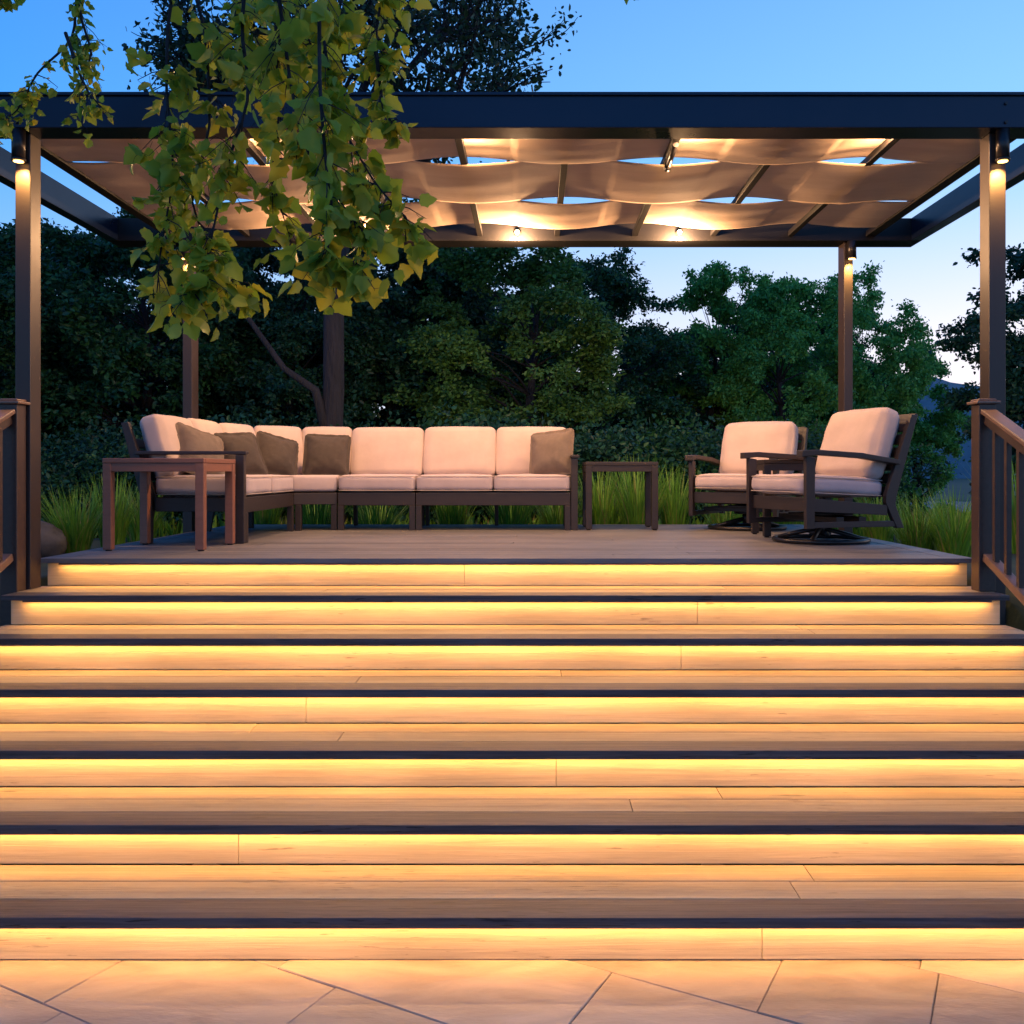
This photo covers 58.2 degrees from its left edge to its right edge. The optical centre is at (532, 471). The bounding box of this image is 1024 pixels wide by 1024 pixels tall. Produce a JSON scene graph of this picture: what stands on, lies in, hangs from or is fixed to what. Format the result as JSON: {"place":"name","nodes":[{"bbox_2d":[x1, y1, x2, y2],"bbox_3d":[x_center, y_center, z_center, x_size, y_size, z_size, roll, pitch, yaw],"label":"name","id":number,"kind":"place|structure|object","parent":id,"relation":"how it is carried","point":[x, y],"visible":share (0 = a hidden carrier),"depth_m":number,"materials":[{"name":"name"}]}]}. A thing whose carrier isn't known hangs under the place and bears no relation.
{"place":"outdoors","nodes":[
{"label":"outdoors","id":0,"kind":"place"},
{"bbox_2d":[41,481,121,553],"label":"ornamental grass","id":1,"kind":"object","parent":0,"point":[77,535],"depth_m":7.79,"materials":[{"name":"green plant"}]},
{"bbox_2d":[78,473,139,547],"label":"ornamental grass","id":2,"kind":"object","parent":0,"point":[122,524],"depth_m":8.24,"materials":[{"name":"green plant"}]},
{"bbox_2d":[97,482,169,541],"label":"ornamental grass","id":3,"kind":"object","parent":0,"point":[133,530],"depth_m":9.28,"materials":[{"name":"green plant"}]},
{"bbox_2d":[254,507,286,523],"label":"ornamental grass","id":4,"kind":"object","parent":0,"point":[263,517],"depth_m":9.26,"materials":[{"name":"green plant"}]},
{"bbox_2d":[293,504,347,523],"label":"ornamental grass","id":5,"kind":"object","parent":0,"point":[322,515],"depth_m":9.14,"materials":[{"name":"green plant"}]},
{"bbox_2d":[344,505,409,524],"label":"ornamental grass","id":6,"kind":"object","parent":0,"point":[375,518],"depth_m":9.16,"materials":[{"name":"green plant"}]},
{"bbox_2d":[430,505,475,523],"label":"ornamental grass","id":7,"kind":"object","parent":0,"point":[452,514],"depth_m":9.28,"materials":[{"name":"green plant"}]},
{"bbox_2d":[482,505,535,523],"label":"ornamental grass","id":8,"kind":"object","parent":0,"point":[512,515],"depth_m":9.15,"materials":[{"name":"green plant"}]},
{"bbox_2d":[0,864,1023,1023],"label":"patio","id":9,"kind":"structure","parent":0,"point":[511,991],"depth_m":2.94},
{"bbox_2d":[0,563,1023,958],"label":"staircase","id":10,"kind":"structure","parent":9,"relation":"on","point":[570,873],"depth_m":3.88,"materials":[{"name":"beige wood"}]},
{"bbox_2d":[0,399,29,625],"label":"stair railing","id":11,"kind":"object","parent":10,"relation":"attached to","point":[12,495],"visible":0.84,"depth_m":5.14,"materials":[{"name":"brown wood"}]},
{"bbox_2d":[967,399,1023,604],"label":"stair railing","id":12,"kind":"object","parent":10,"relation":"attached to","point":[991,425],"visible":1,"depth_m":5.05,"materials":[{"name":"brown wood"}]},
{"bbox_2d":[0,479,1023,865],"bbox_3d":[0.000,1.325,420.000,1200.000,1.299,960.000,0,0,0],"label":"ground","id":13,"kind":"structure","parent":0,"point":[1014,611],"depth_m":5.46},
{"bbox_2d":[0,222,79,426],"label":"broadleaf tree","id":14,"kind":"object","parent":13,"relation":"on","point":[49,341],"visible":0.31,"depth_m":12.35,"materials":[{"name":"green plant"}]},
{"bbox_2d":[41,521,67,557],"bbox_3d":[-4.082,0.611,7.598,0.469,0.434,0.464,0,0,39],"label":"boulder","id":15,"kind":"object","parent":13,"relation":"on","point":[53,541],"visible":0.27,"depth_m":7.50,"materials":[{"name":"grey stone"}]},
{"bbox_2d":[0,217,123,478],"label":"broadleaf tree","id":16,"kind":"object","parent":13,"relation":"on","point":[48,247],"depth_m":20.14,"materials":[{"name":"green plant"}]},
{"bbox_2d":[0,218,166,457],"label":"broadleaf tree","id":17,"kind":"object","parent":13,"relation":"on","point":[112,408],"visible":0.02,"depth_m":14.83,"materials":[{"name":"green plant"}]},
{"bbox_2d":[41,429,133,523],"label":"shrub","id":18,"kind":"object","parent":13,"relation":"on","point":[44,471],"visible":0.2,"depth_m":10.37,"materials":[{"name":"green plant"}]},
{"bbox_2d":[41,404,145,535],"bbox_3d":[-5.316,-0.034,11.139,2.976,1.655,3.348,0,0,32],"label":"shrub","id":19,"kind":"object","parent":13,"relation":"on","point":[83,448],"visible":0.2,"depth_m":10.73,"materials":[{"name":"green plant"}]},
{"bbox_2d":[51,432,222,535],"bbox_3d":[-4.017,0.169,10.639,2.496,1.241,2.287,0,0,43],"label":"shrub","id":20,"kind":"object","parent":13,"relation":"on","point":[168,518],"visible":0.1,"depth_m":10.30,"materials":[{"name":"green plant"}]},
{"bbox_2d":[0,207,300,465],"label":"broadleaf tree","id":21,"kind":"object","parent":13,"relation":"on","point":[75,397],"visible":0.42,"depth_m":12.82,"materials":[{"name":"green plant"}]},
{"bbox_2d":[77,229,244,441],"bbox_3d":[-8.811,-2.369,21.764,5.334,6.984,5.618,0,0,-28],"label":"broadleaf tree","id":22,"kind":"object","parent":13,"relation":"on","point":[93,237],"depth_m":21.09,"materials":[{"name":"green plant"}]},
{"bbox_2d":[123,247,320,416],"bbox_3d":[-5.330,-1.781,15.899,3.485,5.666,3.739,0,0,34],"label":"broadleaf tree","id":23,"kind":"object","parent":13,"relation":"on","point":[159,333],"visible":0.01,"depth_m":15.03,"materials":[{"name":"green plant"}]},
{"bbox_2d":[131,394,370,525],"bbox_3d":[-3.573,-0.058,11.501,3.234,1.799,3.639,0,0,-43],"label":"shrub","id":24,"kind":"object","parent":13,"relation":"on","point":[271,422],"visible":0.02,"depth_m":10.97,"materials":[{"name":"green plant"}]},
{"bbox_2d":[167,247,403,430],"bbox_3d":[-3.621,-1.450,14.183,3.708,4.812,3.521,0,0,-24],"label":"broadleaf tree","id":25,"kind":"object","parent":13,"relation":"on","point":[287,392],"visible":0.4,"depth_m":13.39,"materials":[{"name":"green plant"}]},
{"bbox_2d":[280,505,311,520],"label":"shrub","id":26,"kind":"object","parent":13,"relation":"on","point":[283,513],"visible":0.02,"depth_m":11.68,"materials":[{"name":"green plant"}]},
{"bbox_2d":[0,0,634,341],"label":"overhanging tree","id":27,"kind":"object","parent":13,"relation":"on","point":[276,70],"visible":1,"depth_m":3.50,"materials":[{"name":"green plant"}]},
{"bbox_2d":[252,257,411,424],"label":"broadleaf tree","id":28,"kind":"object","parent":13,"relation":"on","point":[383,414],"visible":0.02,"depth_m":21.16,"materials":[{"name":"green plant"}]},
{"bbox_2d":[121,0,581,522],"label":"tall tree","id":29,"kind":"object","parent":13,"relation":"on","point":[329,407],"visible":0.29,"depth_m":10.66,"materials":[{"name":"green plant"}]},
{"bbox_2d":[276,412,435,523],"bbox_3d":[-2.029,0.024,11.755,3.493,1.727,3.105,0,0,5],"label":"shrub","id":30,"kind":"object","parent":13,"relation":"on","point":[350,506],"visible":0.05,"depth_m":11.21,"materials":[{"name":"green plant"}]},
{"bbox_2d":[262,198,530,428],"bbox_3d":[-2.535,-1.801,15.650,4.608,5.596,4.582,0,0,36],"label":"broadleaf tree","id":31,"kind":"object","parent":13,"relation":"on","point":[396,370],"visible":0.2,"depth_m":14.26,"materials":[{"name":"green plant"}]},
{"bbox_2d":[383,504,470,523],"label":"shrub","id":32,"kind":"object","parent":13,"relation":"on","point":[432,508],"visible":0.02,"depth_m":11.69,"materials":[{"name":"green plant"}]},
{"bbox_2d":[347,247,511,426],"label":"broadleaf tree","id":33,"kind":"object","parent":13,"relation":"on","point":[495,392],"visible":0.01,"depth_m":21.43,"materials":[{"name":"green plant"}]},
{"bbox_2d":[369,199,566,425],"bbox_3d":[-1.353,-2.074,16.944,4.142,6.277,3.861,0,0,30],"label":"broadleaf tree","id":34,"kind":"object","parent":13,"relation":"on","point":[446,284],"visible":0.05,"depth_m":15.63,"materials":[{"name":"green plant"}]},
{"bbox_2d":[343,390,624,523],"bbox_3d":[-0.510,-0.113,11.488,3.364,1.870,3.784,0,0,-30],"label":"shrub","id":35,"kind":"object","parent":13,"relation":"on","point":[480,509],"visible":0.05,"depth_m":11.16,"materials":[{"name":"green plant"}]},
{"bbox_2d":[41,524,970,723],"bbox_3d":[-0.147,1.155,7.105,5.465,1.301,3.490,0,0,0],"label":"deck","id":36,"kind":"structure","parent":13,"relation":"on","point":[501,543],"depth_m":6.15,"materials":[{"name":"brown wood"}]},
{"bbox_2d":[102,458,234,550],"bbox_3d":[-2.405,0.209,6.135,0.655,0.592,0.570,0,0,2],"label":"side table","id":37,"kind":"object","parent":36,"relation":"on","point":[199,467],"visible":1,"depth_m":5.86,"materials":[{"name":"brown wood"}]},
{"bbox_2d":[121,414,578,543],"bbox_3d":[-1.277,0.038,7.687,3.361,0.933,2.446,0,0,0],"label":"sectional sofa","id":38,"kind":"object","parent":36,"relation":"on","point":[452,465],"visible":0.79,"depth_m":7.95,"materials":[{"name":"beige fabric"}]},
{"bbox_2d":[175,422,224,473],"bbox_3d":[-2.467,-0.139,6.851,0.183,0.425,0.425,-30,-31,24],"label":"throw pillow","id":39,"kind":"object","parent":38,"relation":"on","point":[190,438],"visible":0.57,"depth_m":6.78,"materials":[{"name":"beige fabric"}]},
{"bbox_2d":[214,432,267,474],"bbox_3d":[-2.328,-0.142,7.348,0.181,0.396,0.396,-32,-16,35],"label":"throw pillow","id":40,"kind":"object","parent":38,"relation":"on","point":[247,441],"visible":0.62,"depth_m":7.33,"materials":[{"name":"brown fabric"}]},
{"bbox_2d":[256,431,298,474],"bbox_3d":[-2.200,-0.140,7.920,0.396,0.396,0.185,18,-35,-37],"label":"throw pillow","id":41,"kind":"object","parent":38,"relation":"on","point":[280,455],"visible":0.75,"depth_m":7.86,"materials":[{"name":"brown fabric"}]},
{"bbox_2d":[302,434,350,475],"bbox_3d":[-1.840,-0.151,8.229,0.410,0.410,0.180,2,-23,-8],"label":"throw pillow","id":42,"kind":"object","parent":38,"relation":"on","point":[327,454],"visible":0.88,"depth_m":8.17,"materials":[{"name":"brown fabric"}]},
{"bbox_2d":[529,428,573,474],"bbox_3d":[0.171,-0.165,8.221,0.435,0.435,0.183,-7,-21,26],"label":"throw pillow","id":43,"kind":"object","parent":38,"relation":"on","point":[551,452],"visible":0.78,"depth_m":8.15,"materials":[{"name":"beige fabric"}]},
{"bbox_2d":[582,462,657,529],"bbox_3d":[0.775,0.209,8.220,0.630,0.592,0.520,0,0,0],"label":"side table","id":44,"kind":"object","parent":36,"relation":"on","point":[650,469],"visible":1,"depth_m":7.96,"materials":[{"name":"brown wood"}]},
{"bbox_2d":[685,421,807,530],"bbox_3d":[1.936,0.019,8.205,0.822,0.966,0.971,0,0,33],"label":"swivel armchair","id":45,"kind":"object","parent":36,"relation":"on","point":[727,482],"visible":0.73,"depth_m":8.21,"materials":[{"name":"beige fabric"}]},
{"bbox_2d":[751,460,830,537],"bbox_3d":[2.040,0.205,7.290,0.520,0.600,0.440,0,0,0],"label":"side table","id":46,"kind":"object","parent":36,"relation":"on","point":[767,467],"visible":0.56,"depth_m":7.08,"materials":[{"name":"brown wood"}]},
{"bbox_2d":[740,407,917,544],"bbox_3d":[2.148,0.020,6.679,0.971,0.965,0.822,0,0,-17],"label":"swivel armchair","id":47,"kind":"object","parent":36,"relation":"on","point":[858,454],"visible":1,"depth_m":6.43,"materials":[{"name":"beige fabric"}]},
{"bbox_2d":[48,507,970,542],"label":"meadow grass","id":48,"kind":"structure","parent":13,"relation":"on","point":[169,530],"depth_m":10.08,"materials":[{"name":"green plant"}]},
{"bbox_2d":[383,247,637,448],"bbox_3d":[-0.354,-1.310,13.401,3.521,4.390,3.708,0,0,-18],"label":"broadleaf tree","id":49,"kind":"object","parent":13,"relation":"on","point":[597,332],"visible":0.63,"depth_m":12.85,"materials":[{"name":"green plant"}]},
{"bbox_2d":[0,92,1023,624],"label":"pergola","id":50,"kind":"object","parent":13,"relation":"on","point":[560,146],"visible":0.71,"depth_m":5.78,"materials":[{"name":"paint"}]},
{"bbox_2d":[11,128,25,162],"bbox_3d":[-2.907,-1.843,5.203,0.078,0.179,0.078,0,0,0],"label":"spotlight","id":51,"kind":"object","parent":50,"relation":"attached to","point":[18,148],"visible":0.98,"depth_m":5.18,"materials":[{"name":"grey metal"}]},
{"bbox_2d":[180,240,189,259],"bbox_3d":[-2.908,-1.857,7.705,0.078,0.149,0.078,0,0,0],"label":"post lamp","id":52,"kind":"object","parent":50,"relation":"attached to","point":[182,253],"visible":0.22,"depth_m":7.68,"materials":[{"name":"grey metal"}]},
{"bbox_2d":[514,229,520,236],"bbox_3d":[-0.128,-1.997,7.673,0.060,0.060,0.064,0,0,0],"label":"beam lamp","id":53,"kind":"object","parent":50,"relation":"attached to","point":[517,232],"visible":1,"depth_m":7.68,"materials":[{"name":"grey metal"}]},
{"bbox_2d":[664,142,678,171],"bbox_3d":[0.857,-1.940,5.677,0.046,0.070,0.357,0,0,0],"label":"rafter spot","id":54,"kind":"object","parent":50,"relation":"attached to","point":[668,166],"visible":1,"depth_m":5.66,"materials":[{"name":"grey metal"}]},
{"bbox_2d":[675,229,682,236],"bbox_3d":[1.225,-1.997,7.673,0.060,0.060,0.064,0,0,0],"label":"beam lamp","id":55,"kind":"object","parent":50,"relation":"attached to","point":[678,232],"visible":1,"depth_m":7.68,"materials":[{"name":"grey metal"}]},
{"bbox_2d":[847,240,856,259],"bbox_3d":[2.675,-1.857,7.705,0.078,0.149,0.078,0,0,0],"label":"post lamp","id":56,"kind":"object","parent":50,"relation":"attached to","point":[851,249],"visible":1,"depth_m":7.67,"materials":[{"name":"grey metal"}]},
{"bbox_2d":[995,128,1009,162],"bbox_3d":[2.660,-1.843,5.203,0.078,0.179,0.078,0,0,0],"label":"post lamp","id":57,"kind":"object","parent":50,"relation":"attached to","point":[1002,145],"visible":1,"depth_m":5.17,"materials":[{"name":"grey metal"}]},
{"bbox_2d":[528,448,634,521],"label":"shrub","id":58,"kind":"object","parent":13,"relation":"on","point":[557,505],"depth_m":11.71,"materials":[{"name":"green plant"}]},
{"bbox_2d":[497,247,667,439],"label":"broadleaf tree","id":59,"kind":"object","parent":13,"relation":"on","point":[620,256],"visible":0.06,"depth_m":21.00,"materials":[{"name":"green plant"}]},
{"bbox_2d":[515,252,705,450],"bbox_3d":[1.203,-1.441,16.354,3.758,4.956,3.780,0,0,-5],"label":"broadleaf tree","id":60,"kind":"object","parent":13,"relation":"on","point":[622,288],"visible":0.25,"depth_m":16.00,"materials":[{"name":"green plant"}]},
{"bbox_2d":[531,403,723,521],"bbox_3d":[1.079,-0.003,11.595,2.976,1.655,3.348,0,0,-1],"label":"shrub","id":61,"kind":"object","parent":13,"relation":"on","point":[603,445],"visible":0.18,"depth_m":11.04,"materials":[{"name":"green plant"}]},
{"bbox_2d":[602,349,677,400],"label":"broadleaf tree","id":62,"kind":"object","parent":13,"relation":"on","point":[618,376],"depth_m":24.16,"materials":[{"name":"green plant"}]},
{"bbox_2d":[612,323,747,438],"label":"broadleaf tree","id":63,"kind":"object","parent":13,"relation":"on","point":[697,383],"visible":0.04,"depth_m":18.14,"materials":[{"name":"green plant"}]},
{"bbox_2d":[576,406,814,523],"bbox_3d":[1.584,-0.013,11.998,3.606,1.792,3.304,0,0,35],"label":"shrub","id":64,"kind":"object","parent":13,"relation":"on","point":[669,439],"visible":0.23,"depth_m":11.27,"materials":[{"name":"green plant"}]},
{"bbox_2d":[655,259,787,439],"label":"broadleaf tree","id":65,"kind":"object","parent":13,"relation":"on","point":[710,285],"visible":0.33,"depth_m":18.29,"materials":[{"name":"green plant"}]},
{"bbox_2d":[674,290,833,428],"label":"broadleaf tree","id":66,"kind":"object","parent":13,"relation":"on","point":[737,331],"visible":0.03,"depth_m":21.92,"materials":[{"name":"green plant"}]},
{"bbox_2d":[711,271,881,440],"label":"broadleaf tree","id":67,"kind":"object","parent":13,"relation":"on","point":[802,324],"visible":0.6,"depth_m":17.11,"materials":[{"name":"green plant"}]},
{"bbox_2d":[691,411,943,515],"bbox_3d":[3.288,-0.012,12.226,3.049,1.655,3.328,0,0,-44],"label":"shrub","id":68,"kind":"object","parent":13,"relation":"on","point":[812,444],"visible":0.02,"depth_m":11.72,"materials":[{"name":"green plant"}]},
{"bbox_2d":[754,313,895,408],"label":"broadleaf tree","id":69,"kind":"object","parent":13,"relation":"on","point":[822,333],"visible":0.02,"depth_m":23.03,"materials":[{"name":"green plant"}]},
{"bbox_2d":[784,260,946,504],"bbox_3d":[6.814,-1.452,19.091,3.364,5.558,3.383,0,0,28],"label":"broadleaf tree","id":70,"kind":"object","parent":13,"relation":"on","point":[908,392],"visible":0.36,"depth_m":18.12,"materials":[{"name":"green plant"}]},
{"bbox_2d":[853,445,964,515],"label":"shrub","id":71,"kind":"object","parent":13,"relation":"on","point":[924,471],"visible":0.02,"depth_m":12.20,"materials":[{"name":"green plant"}]},
{"bbox_2d":[876,343,970,513],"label":"broadleaf tree","id":72,"kind":"object","parent":13,"relation":"on","point":[947,438],"visible":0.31,"depth_m":20.42,"materials":[{"name":"green plant"}]},
{"bbox_2d":[928,242,1023,493],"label":"broadleaf tree","id":73,"kind":"object","parent":13,"relation":"on","point":[961,344],"visible":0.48,"depth_m":12.35,"materials":[{"name":"green plant"}]},
{"bbox_2d":[0,0,1023,408],"label":"sky","id":74,"kind":"structure","parent":0,"point":[638,45],"materials":[{"name":"blue"}]},
{"bbox_2d":[100,378,1023,478],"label":"hills","id":75,"kind":"structure","parent":0,"point":[927,403],"depth_m":155.14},
{"bbox_2d":[530,487,597,523],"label":"ornamental grass","id":76,"kind":"object","parent":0,"point":[556,515],"depth_m":9.36,"materials":[{"name":"green plant"}]},
{"bbox_2d":[578,460,629,523],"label":"ornamental grass","id":77,"kind":"object","parent":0,"point":[602,514],"depth_m":9.28,"materials":[{"name":"green plant"}]},
{"bbox_2d":[596,453,682,523],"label":"ornamental grass","id":78,"kind":"object","parent":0,"point":[633,510],"depth_m":9.14,"materials":[{"name":"green plant"}]},
{"bbox_2d":[658,462,700,523],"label":"ornamental grass","id":79,"kind":"object","parent":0,"point":[671,514],"depth_m":9.38,"materials":[{"name":"green plant"}]},
{"bbox_2d":[695,490,741,523],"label":"ornamental grass","id":80,"kind":"object","parent":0,"point":[722,517],"depth_m":9.28,"materials":[{"name":"green plant"}]},
{"bbox_2d":[759,495,800,524],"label":"ornamental grass","id":81,"kind":"object","parent":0,"point":[786,523],"depth_m":9.36,"materials":[{"name":"green plant"}]},
{"bbox_2d":[853,491,925,541],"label":"ornamental grass","id":82,"kind":"object","parent":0,"point":[881,533],"depth_m":9.19,"materials":[{"name":"green plant"}]},
{"bbox_2d":[879,493,963,549],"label":"ornamental grass","id":83,"kind":"object","parent":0,"point":[914,538],"depth_m":7.87,"materials":[{"name":"green plant"}]},
{"bbox_2d":[896,484,970,556],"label":"ornamental grass","id":84,"kind":"object","parent":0,"point":[951,541],"depth_m":7.58,"materials":[{"name":"green plant"}]},
{"bbox_2d":[911,501,970,511],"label":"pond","id":85,"kind":"structure","parent":0,"point":[957,504],"depth_m":31.74,"materials":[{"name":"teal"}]},
{"bbox_2d":[964,459,1015,553],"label":"ornamental grass","id":86,"kind":"object","parent":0,"point":[1013,523],"depth_m":8.29,"materials":[{"name":"green plant"}]}
]}

